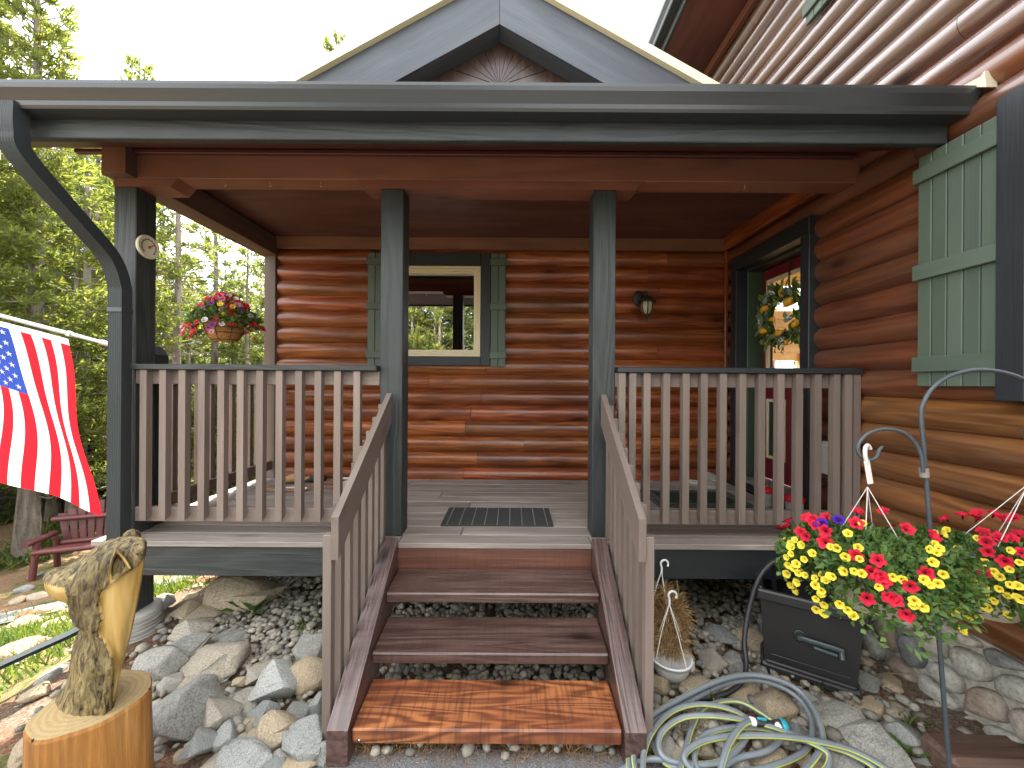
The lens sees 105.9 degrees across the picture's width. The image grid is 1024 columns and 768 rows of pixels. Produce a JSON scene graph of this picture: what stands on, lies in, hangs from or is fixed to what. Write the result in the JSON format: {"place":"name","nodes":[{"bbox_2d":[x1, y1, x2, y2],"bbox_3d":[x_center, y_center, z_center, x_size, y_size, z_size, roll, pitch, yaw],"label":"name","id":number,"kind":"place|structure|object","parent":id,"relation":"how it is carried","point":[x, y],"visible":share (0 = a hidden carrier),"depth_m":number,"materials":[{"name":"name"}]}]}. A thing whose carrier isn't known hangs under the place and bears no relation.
{"place":"outdoors","nodes":[
{"label":"outdoors","id":0,"kind":"place"},
{"bbox_2d":[0,576,191,623],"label":"path","id":1,"kind":"structure","parent":0,"point":[3,615],"depth_m":4.57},
{"bbox_2d":[0,499,726,767],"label":"ground","id":2,"kind":"structure","parent":0,"point":[11,579],"depth_m":5.09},
{"bbox_2d":[0,485,15,524],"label":"pine tree","id":3,"kind":"object","parent":2,"relation":"on","point":[9,505],"visible":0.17,"depth_m":9.51,"materials":[{"name":"green plant"}]},
{"bbox_2d":[0,635,50,659],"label":"rock","id":4,"kind":"object","parent":2,"relation":"on","point":[24,643],"visible":0.38,"depth_m":2.64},
{"bbox_2d":[0,45,67,509],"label":"pine tree","id":5,"kind":"object","parent":2,"relation":"on","point":[2,494],"visible":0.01,"depth_m":10.02,"materials":[{"name":"green plant"}]},
{"bbox_2d":[0,1,91,431],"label":"pine tree","id":6,"kind":"object","parent":2,"relation":"on","point":[35,242],"visible":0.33,"depth_m":6.78,"materials":[{"name":"green plant"}]},
{"bbox_2d":[0,496,105,572],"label":"brush","id":7,"kind":"object","parent":2,"relation":"on","point":[7,556],"visible":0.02,"depth_m":7.72,"materials":[{"name":"green plant"}]},
{"bbox_2d":[0,203,107,512],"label":"pine tree","id":8,"kind":"object","parent":2,"relation":"on","point":[76,273],"visible":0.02,"depth_m":9.51,"materials":[{"name":"green plant"}]},
{"bbox_2d":[4,154,106,521],"bbox_3d":[-11.419,-1.144,9.673,2.941,9.363,2.800,0,0,0],"label":"pine tree","id":9,"kind":"object","parent":2,"relation":"on","point":[56,505],"depth_m":9.56,"materials":[{"name":"green plant"}]},
{"bbox_2d":[0,0,114,565],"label":"pine tree","id":10,"kind":"object","parent":2,"relation":"on","point":[27,525],"visible":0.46,"depth_m":7.22,"materials":[{"name":"green plant"}]},
{"bbox_2d":[6,154,113,528],"bbox_3d":[-10.123,-1.359,9.105,2.943,9.950,3.078,0,0,-34],"label":"pine tree","id":11,"kind":"object","parent":2,"relation":"on","point":[87,274],"visible":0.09,"depth_m":9.08,"materials":[{"name":"green plant"}]},
{"bbox_2d":[21,500,105,581],"bbox_3d":[-7.128,2.604,6.629,1.410,1.056,0.787,0,0,-20],"label":"chair","id":12,"kind":"object","parent":2,"relation":"on","point":[68,544],"visible":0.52,"depth_m":6.66,"materials":[{"name":"wood"}]},
{"bbox_2d":[0,154,168,506],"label":"pine tree","id":13,"kind":"object","parent":2,"relation":"on","point":[82,190],"visible":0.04,"depth_m":10.18,"materials":[{"name":"green plant"}]},
{"bbox_2d":[0,575,215,696],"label":"grass","id":14,"kind":"structure","parent":2,"relation":"on","point":[30,629],"depth_m":2.97,"materials":[{"name":"plant"}]},
{"bbox_2d":[44,164,193,511],"bbox_3d":[-8.349,-0.731,8.293,2.594,8.499,2.714,0,0,-38],"label":"pine tree","id":15,"kind":"object","parent":2,"relation":"on","point":[98,349],"visible":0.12,"depth_m":8.04,"materials":[{"name":"green plant"}]},
{"bbox_2d":[129,597,164,643],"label":"concrete pier","id":16,"kind":"structure","parent":2,"relation":"on","point":[149,618],"depth_m":2.45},
{"bbox_2d":[0,0,981,611],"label":"porch","id":17,"kind":"object","parent":16,"relation":"on","point":[498,118],"visible":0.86,"depth_m":2.38,"materials":[{"name":"wood"}]},
{"bbox_2d":[0,314,107,346],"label":"flagpole","id":18,"kind":"object","parent":17,"relation":"attached to","point":[68,333],"visible":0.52,"depth_m":2.42,"materials":[{"name":"metal"}]},
{"bbox_2d":[0,321,101,515],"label":"flag","id":19,"kind":"object","parent":18,"relation":"hanging from","point":[41,448],"visible":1,"depth_m":2.40,"materials":[{"name":"fabric"}]},
{"bbox_2d":[0,100,132,669],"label":"downspout","id":20,"kind":"object","parent":17,"relation":"attached to","point":[23,159],"visible":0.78,"depth_m":2.31,"materials":[{"name":"metal"}]},
{"bbox_2d":[135,235,159,259],"bbox_3d":[-2.343,-0.880,2.488,0.021,0.152,0.152,0,0,0],"label":"thermometer","id":21,"kind":"object","parent":17,"relation":"attached to","point":[147,246],"visible":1,"depth_m":2.48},
{"bbox_2d":[180,237,265,342],"bbox_3d":[-2.531,-0.834,3.406,0.648,0.936,0.547,0,0,0],"label":"flower basket","id":22,"kind":"object","parent":17,"relation":"hanging from","point":[224,313],"visible":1,"depth_m":3.30,"materials":[{"name":"multicoloured plant"}]},
{"bbox_2d":[440,506,553,526],"bbox_3d":[-0.100,0.949,2.777,0.761,0.016,0.375,0,0,0],"label":"door mat","id":23,"kind":"object","parent":17,"relation":"on","point":[498,516],"depth_m":2.75,"materials":[{"name":"black rubber"}]},
{"bbox_2d":[640,489,753,507],"bbox_3d":[1.539,0.961,3.260,0.770,0.016,0.480,0,0,0],"label":"door mat","id":24,"kind":"object","parent":17,"relation":"on","point":[674,498],"depth_m":3.20,"materials":[{"name":"black rubber"}]},
{"bbox_2d":[89,52,204,362],"bbox_3d":[-12.348,-3.863,12.940,3.111,14.507,3.395,0,0,0],"label":"pine tree","id":25,"kind":"object","parent":2,"relation":"on","point":[134,61],"visible":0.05,"depth_m":12.77,"materials":[{"name":"green plant"}]},
{"bbox_2d":[155,202,210,458],"bbox_3d":[-10.890,-1.186,12.094,3.308,9.301,3.187,0,0,0],"label":"pine tree","id":26,"kind":"object","parent":2,"relation":"on","point":[165,335],"visible":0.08,"depth_m":12.10,"materials":[{"name":"green plant"}]},
{"bbox_2d":[155,203,228,504],"bbox_3d":[-7.515,-1.269,8.663,2.082,9.445,2.042,0,0,-13],"label":"pine tree","id":27,"kind":"object","parent":2,"relation":"on","point":[176,273],"visible":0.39,"depth_m":8.66,"materials":[{"name":"green plant"}]},
{"bbox_2d":[166,312,236,502],"bbox_3d":[-8.655,1.043,10.132,2.919,6.025,2.595,0,0,0],"label":"pine tree","id":28,"kind":"object","parent":2,"relation":"on","point":[186,335],"visible":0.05,"depth_m":10.32,"materials":[{"name":"green plant"}]},
{"bbox_2d":[182,274,222,398],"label":"pine tree","id":29,"kind":"object","parent":2,"relation":"on","point":[199,340],"visible":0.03,"depth_m":14.01,"materials":[{"name":"green plant"}]},
{"bbox_2d":[190,397,216,503],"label":"pine tree","id":30,"kind":"object","parent":2,"relation":"on","point":[194,499],"visible":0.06,"depth_m":9.52,"materials":[{"name":"green plant"}]},
{"bbox_2d":[168,221,263,400],"bbox_3d":[-8.962,-1.659,11.876,2.227,10.420,2.284,0,0,0],"label":"pine tree","id":31,"kind":"object","parent":2,"relation":"on","point":[214,356],"visible":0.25,"depth_m":11.64,"materials":[{"name":"green plant"}]},
{"bbox_2d":[193,263,256,446],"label":"pine tree","id":32,"kind":"object","parent":2,"relation":"on","point":[235,270],"visible":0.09,"depth_m":12.71,"materials":[{"name":"green plant"}]},
{"bbox_2d":[213,362,255,491],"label":"pine tree","id":33,"kind":"object","parent":2,"relation":"on","point":[233,485],"visible":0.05,"depth_m":10.12,"materials":[{"name":"green plant"}]},
{"bbox_2d":[215,244,263,481],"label":"pine tree","id":34,"kind":"object","parent":2,"relation":"on","point":[246,351],"visible":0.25,"depth_m":11.35,"materials":[{"name":"green plant"}]},
{"bbox_2d":[244,252,264,361],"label":"pine tree","id":35,"kind":"object","parent":2,"relation":"on","point":[262,267],"visible":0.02,"depth_m":13.27,"materials":[{"name":"green plant"}]},
{"bbox_2d":[320,27,347,52],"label":"pine tree","id":36,"kind":"object","parent":2,"relation":"on","point":[327,45],"visible":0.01,"depth_m":14.84,"materials":[{"name":"green plant"}]},
{"bbox_2d":[0,576,986,767],"bbox_3d":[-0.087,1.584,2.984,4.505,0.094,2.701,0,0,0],"label":"gravel","id":37,"kind":"structure","parent":2,"relation":"on","point":[266,621],"depth_m":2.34,"materials":[{"name":"gravel"}]},
{"bbox_2d":[7,738,22,767],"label":"rock","id":38,"kind":"object","parent":37,"relation":"on","point":[16,754],"visible":0.22,"depth_m":1.64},
{"bbox_2d":[7,681,52,706],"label":"rock","id":39,"kind":"object","parent":37,"relation":"on","point":[41,689],"visible":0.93,"depth_m":1.96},
{"bbox_2d":[33,664,67,685],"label":"rock","id":40,"kind":"object","parent":37,"relation":"on","point":[53,673],"visible":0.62,"depth_m":2.10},
{"bbox_2d":[22,529,153,767],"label":"wood carving","id":41,"kind":"object","parent":37,"relation":"on","point":[96,712],"visible":1,"depth_m":1.36,"materials":[{"name":"wood"}]},
{"bbox_2d":[131,645,188,680],"bbox_3d":[-1.877,1.555,2.082,0.331,0.241,0.196,0,0,20],"label":"rock","id":42,"kind":"object","parent":37,"relation":"on","point":[159,663],"visible":0.72,"depth_m":2.06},
{"bbox_2d":[157,593,175,609],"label":"rock","id":43,"kind":"object","parent":37,"relation":"on","point":[168,599],"visible":0.38,"depth_m":2.73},
{"bbox_2d":[156,672,184,698],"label":"rock","id":44,"kind":"object","parent":37,"relation":"on","point":[171,683],"visible":0.8,"depth_m":1.99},
{"bbox_2d":[169,600,201,620],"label":"rock","id":45,"kind":"object","parent":37,"relation":"on","point":[184,610],"visible":0.56,"depth_m":2.59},
{"bbox_2d":[152,674,224,741],"bbox_3d":[-1.506,1.494,1.780,0.300,0.220,0.230,0,0,-23],"label":"rock","id":46,"kind":"object","parent":37,"relation":"on","point":[178,714],"visible":0.68,"depth_m":1.74,"materials":[{"name":"stone"}]},
{"bbox_2d":[170,632,211,657],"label":"rock","id":47,"kind":"object","parent":37,"relation":"on","point":[188,644],"visible":0.33,"depth_m":2.22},
{"bbox_2d":[169,617,215,640],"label":"rock","id":48,"kind":"object","parent":37,"relation":"on","point":[192,626],"visible":0.65,"depth_m":2.40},
{"bbox_2d":[177,728,216,759],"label":"rock","id":49,"kind":"object","parent":37,"relation":"on","point":[202,741],"visible":0.87,"depth_m":1.63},
{"bbox_2d":[157,611,250,696],"bbox_3d":[-1.666,1.528,2.173,0.441,0.173,0.634,0,8,-2],"label":"rock","id":50,"kind":"object","parent":37,"relation":"on","point":[225,660],"visible":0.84,"depth_m":2.11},
{"bbox_2d":[184,604,223,619],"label":"rock","id":51,"kind":"object","parent":37,"relation":"on","point":[203,610],"visible":0.38,"depth_m":2.59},
{"bbox_2d":[202,696,242,730],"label":"rock","id":52,"kind":"object","parent":37,"relation":"on","point":[219,711],"visible":0.57,"depth_m":1.77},
{"bbox_2d":[212,719,238,753],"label":"rock","id":53,"kind":"object","parent":37,"relation":"on","point":[226,731],"visible":0.65,"depth_m":1.69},
{"bbox_2d":[212,628,246,642],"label":"rock","id":54,"kind":"object","parent":37,"relation":"on","point":[234,635],"visible":0.53,"depth_m":2.35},
{"bbox_2d":[214,735,272,767],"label":"rock","id":55,"kind":"object","parent":37,"relation":"on","point":[246,752],"visible":0.88,"depth_m":1.60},
{"bbox_2d":[233,686,257,715],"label":"rock","id":56,"kind":"object","parent":37,"relation":"on","point":[242,696],"visible":0.34,"depth_m":1.88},
{"bbox_2d":[202,576,298,615],"bbox_3d":[-1.824,1.496,2.736,0.682,0.327,0.616,0,0,-26],"label":"rock","id":57,"kind":"object","parent":37,"relation":"on","point":[254,591],"visible":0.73,"depth_m":2.70,"materials":[{"name":"stone"}]},
{"bbox_2d":[218,586,276,614],"bbox_3d":[-1.821,1.516,2.671,0.347,0.144,0.248,0,0,0],"label":"broadleaf weed","id":58,"kind":"object","parent":57,"relation":"on","point":[249,606],"visible":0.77,"depth_m":2.64,"materials":[{"name":"green plant"}]},
{"bbox_2d":[245,656,278,685],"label":"rock","id":59,"kind":"object","parent":37,"relation":"on","point":[254,672],"visible":0.49,"depth_m":2.09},
{"bbox_2d":[247,700,280,726],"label":"rock","id":60,"kind":"object","parent":37,"relation":"on","point":[258,711],"visible":0.56,"depth_m":1.82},
{"bbox_2d":[248,659,296,701],"bbox_3d":[-1.190,1.525,1.981,0.225,0.186,0.199,0,0,-2],"label":"rock","id":61,"kind":"object","parent":37,"relation":"on","point":[277,679],"visible":0.81,"depth_m":1.93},
{"bbox_2d":[262,753,286,767],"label":"rock","id":62,"kind":"object","parent":37,"relation":"on","point":[276,761],"visible":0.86,"depth_m":1.59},
{"bbox_2d":[256,699,310,752],"bbox_3d":[-0.995,1.524,1.726,0.242,0.189,0.249,0,0,-40],"label":"rock","id":63,"kind":"object","parent":37,"relation":"on","point":[273,725],"visible":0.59,"depth_m":1.69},
{"bbox_2d":[286,701,309,718],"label":"rock","id":64,"kind":"object","parent":37,"relation":"on","point":[299,709],"visible":0.39,"depth_m":1.82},
{"bbox_2d":[281,756,317,767],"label":"rock","id":65,"kind":"object","parent":37,"relation":"on","point":[289,762],"visible":0.48,"depth_m":1.59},
{"bbox_2d":[282,714,322,761],"bbox_3d":[-0.908,1.544,1.683,0.170,0.146,0.207,0,0,-22],"label":"rock","id":66,"kind":"object","parent":37,"relation":"on","point":[302,739],"visible":0.81,"depth_m":1.65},
{"bbox_2d":[290,655,321,695],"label":"rock","id":67,"kind":"object","parent":37,"relation":"on","point":[306,671],"visible":0.62,"depth_m":1.99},
{"bbox_2d":[292,632,321,660],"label":"rock","id":68,"kind":"object","parent":37,"relation":"on","point":[307,644],"visible":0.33,"depth_m":2.22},
{"bbox_2d":[308,691,321,714],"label":"rock","id":69,"kind":"object","parent":37,"relation":"on","point":[315,706],"visible":0.45,"depth_m":1.83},
{"bbox_2d":[354,743,613,767],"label":"dry grass","id":70,"kind":"structure","parent":37,"relation":"on","point":[364,748],"depth_m":1.69,"materials":[{"name":"plant"}]},
{"bbox_2d":[322,393,654,767],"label":"wooden steps","id":71,"kind":"structure","parent":37,"relation":"on","point":[368,581],"depth_m":1.88,"materials":[{"name":"wood"}]},
{"bbox_2d":[155,660,939,767],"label":"needle litter","id":72,"kind":"object","parent":37,"relation":"on","point":[446,747],"visible":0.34,"depth_m":1.67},
{"bbox_2d":[654,674,671,696],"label":"rock","id":73,"kind":"object","parent":37,"relation":"on","point":[662,684],"visible":0.55,"depth_m":2.01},
{"bbox_2d":[653,729,676,756],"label":"rock","id":74,"kind":"object","parent":37,"relation":"on","point":[668,745],"visible":0.41,"depth_m":1.68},
{"bbox_2d":[654,590,699,683],"bbox_3d":[0.881,1.358,2.144,0.341,0.455,0.313,0,0,0],"label":"hanging pot","id":75,"kind":"object","parent":37,"relation":"on","point":[674,664],"visible":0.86,"depth_m":2.09,"materials":[{"name":"white plastic"}]},
{"bbox_2d":[654,559,698,648],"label":"dry ornamental grass","id":76,"kind":"object","parent":75,"relation":"in","point":[678,607],"visible":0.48,"depth_m":2.27,"materials":[{"name":"brown plant"}]},
{"bbox_2d":[670,718,714,760],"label":"rock","id":77,"kind":"object","parent":37,"relation":"on","point":[705,752],"visible":0.41,"depth_m":1.66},
{"bbox_2d":[677,673,714,695],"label":"rock","id":78,"kind":"object","parent":37,"relation":"on","point":[690,682],"visible":0.3,"depth_m":2.03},
{"bbox_2d":[698,648,728,678],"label":"rock","id":79,"kind":"object","parent":37,"relation":"on","point":[712,658],"visible":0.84,"depth_m":2.16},
{"bbox_2d":[701,624,738,644],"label":"rock","id":80,"kind":"object","parent":37,"relation":"on","point":[719,632],"visible":0.81,"depth_m":2.42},
{"bbox_2d":[722,650,742,673],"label":"rock","id":81,"kind":"object","parent":37,"relation":"on","point":[733,659],"visible":0.52,"depth_m":2.14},
{"bbox_2d":[716,677,759,710],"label":"rock","id":82,"kind":"object","parent":37,"relation":"on","point":[744,691],"visible":0.22,"depth_m":1.97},
{"bbox_2d":[735,627,762,651],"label":"rock","id":83,"kind":"object","parent":37,"relation":"on","point":[754,638],"visible":0.4,"depth_m":2.36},
{"bbox_2d":[626,672,888,767],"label":"garden hose","id":84,"kind":"object","parent":37,"relation":"on","point":[729,758],"visible":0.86,"depth_m":1.67,"materials":[{"name":"rubber"}]},
{"bbox_2d":[749,716,789,729],"bbox_3d":[1.123,1.493,1.690,0.157,0.061,0.055,0,0,0],"label":"spray nozzle","id":85,"kind":"object","parent":84,"relation":"on","point":[762,722],"visible":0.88,"depth_m":1.69,"materials":[{"name":"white plastic"}]},
{"bbox_2d":[749,740,792,767],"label":"rock","id":86,"kind":"object","parent":37,"relation":"on","point":[778,754],"visible":0.45,"depth_m":1.64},
{"bbox_2d":[753,687,798,721],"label":"rock","id":87,"kind":"object","parent":37,"relation":"on","point":[774,702],"visible":0.73,"depth_m":1.87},
{"bbox_2d":[787,722,815,743],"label":"rock","id":88,"kind":"object","parent":37,"relation":"on","point":[797,728],"visible":0.45,"depth_m":1.76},
{"bbox_2d":[794,750,824,767],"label":"rock","id":89,"kind":"object","parent":37,"relation":"on","point":[803,761],"visible":0.35,"depth_m":1.63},
{"bbox_2d":[756,573,869,699],"bbox_3d":[1.693,1.375,2.234,0.482,0.459,0.501,0,0,32],"label":"hose reel box","id":90,"kind":"object","parent":37,"relation":"on","point":[801,640],"visible":0.84,"depth_m":2.06,"materials":[{"name":"plastic"}]},
{"bbox_2d":[698,559,777,700],"bbox_3d":[1.212,1.328,2.089,0.906,0.644,0.189,0,0,-22],"label":"leader hose","id":91,"kind":"object","parent":90,"relation":"attached to","point":[757,581],"visible":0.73,"depth_m":2.15,"materials":[{"name":"black rubber"}]},
{"bbox_2d":[798,695,865,736],"bbox_3d":[1.542,1.595,1.864,0.278,0.105,0.303,-14,-7,31],"label":"rock","id":92,"kind":"object","parent":37,"relation":"on","point":[834,713],"visible":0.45,"depth_m":1.81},
{"bbox_2d":[814,735,864,767],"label":"rock","id":93,"kind":"object","parent":37,"relation":"on","point":[840,760],"visible":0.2,"depth_m":1.62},
{"bbox_2d":[858,669,880,692],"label":"rock","id":94,"kind":"object","parent":37,"relation":"on","point":[868,682],"visible":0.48,"depth_m":2.04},
{"bbox_2d":[853,695,885,720],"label":"rock","id":95,"kind":"object","parent":37,"relation":"on","point":[869,703],"visible":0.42,"depth_m":1.90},
{"bbox_2d":[836,719,915,767],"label":"rock","id":96,"kind":"object","parent":37,"relation":"on","point":[874,739],"visible":0.78,"depth_m":1.67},
{"bbox_2d":[875,671,919,692],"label":"rock","id":97,"kind":"object","parent":37,"relation":"on","point":[888,679],"visible":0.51,"depth_m":2.05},
{"bbox_2d":[885,700,910,720],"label":"rock","id":98,"kind":"object","parent":37,"relation":"on","point":[893,711],"visible":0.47,"depth_m":1.88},
{"bbox_2d":[880,718,921,746],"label":"rock","id":99,"kind":"object","parent":37,"relation":"on","point":[906,734],"visible":0.63,"depth_m":1.74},
{"bbox_2d":[855,368,1023,767],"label":"shepherd hook","id":100,"kind":"object","parent":37,"relation":"on","point":[923,471],"visible":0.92,"depth_m":1.39,"materials":[{"name":"metal"}]},
{"bbox_2d":[772,443,1002,661],"bbox_3d":[1.274,0.509,1.389,0.585,0.591,0.572,0,0,-27],"label":"flower basket","id":101,"kind":"object","parent":100,"relation":"hanging from","point":[896,576],"visible":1,"depth_m":1.25,"materials":[{"name":"plastic"}]},
{"bbox_2d":[885,487,1023,627],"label":"flower basket","id":102,"kind":"object","parent":100,"relation":"hanging from","point":[1003,553],"visible":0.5,"depth_m":1.40,"materials":[{"name":"plastic"}]},
{"bbox_2d":[264,0,1023,742],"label":"log cabin","id":103,"kind":"object","parent":2,"relation":"on","point":[906,266],"visible":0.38,"depth_m":2.87,"materials":[{"name":"brown wood"}]},
{"bbox_2d":[408,253,490,365],"bbox_3d":[-0.711,-0.750,3.937,0.987,1.130,0.125,0,0,0],"label":"window","id":104,"kind":"structure","parent":103,"relation":"in","point":[449,324],"depth_m":3.96,"materials":[{"name":"beige plastic"}]},
{"bbox_2d":[633,291,655,321],"bbox_3d":[1.308,-0.773,3.800,0.182,0.330,0.211,0,0,0],"label":"wall lantern","id":105,"kind":"object","parent":103,"relation":"attached to","point":[646,302],"depth_m":3.75,"materials":[{"name":"metal"}]},
{"bbox_2d":[751,259,799,353],"bbox_3d":[2.245,-0.661,3.235,0.169,0.848,0.683,0,0,0],"label":"wreath","id":106,"kind":"object","parent":103,"relation":"hanging from","point":[789,295],"visible":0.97,"depth_m":3.24,"materials":[{"name":"green plant"}]},
{"bbox_2d":[763,256,799,486],"bbox_3d":[2.366,-0.092,3.247,0.067,1.915,0.775,0,0,0],"label":"door","id":107,"kind":"structure","parent":103,"relation":"in","point":[777,273],"depth_m":3.48,"materials":[{"name":"red paint"}]},
{"bbox_2d":[821,441,827,474],"bbox_3d":[2.117,0.495,2.560,0.036,0.217,0.173,0,0,0],"label":"cover plate","id":108,"kind":"object","parent":103,"relation":"attached to","point":[824,457],"visible":0.28,"depth_m":2.60,"materials":[{"name":"white plastic"}]},
{"bbox_2d":[995,84,1023,401],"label":"window","id":109,"kind":"structure","parent":103,"relation":"in","point":[1009,303],"depth_m":1.62,"materials":[{"name":"black glass"}]},
{"bbox_2d":[922,733,1023,767],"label":"timber","id":110,"kind":"object","parent":2,"relation":"on","point":[983,751],"visible":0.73,"depth_m":1.61,"materials":[{"name":"wood"}]},
{"bbox_2d":[1,0,799,367],"label":"sky","id":111,"kind":"structure","parent":0,"point":[228,40],"materials":[{"name":"white"}]},
{"bbox_2d":[312,748,665,767],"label":"pavement","id":112,"kind":"structure","parent":0,"point":[483,762],"depth_m":1.65,"materials":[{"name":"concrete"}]},
{"bbox_2d":[315,740,325,765],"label":"rock","id":113,"kind":"object","parent":112,"relation":"on","point":[320,758],"visible":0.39,"depth_m":1.63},
{"bbox_2d":[618,755,693,767],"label":"rock","id":114,"kind":"object","parent":112,"relation":"on","point":[653,759],"visible":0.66,"depth_m":1.61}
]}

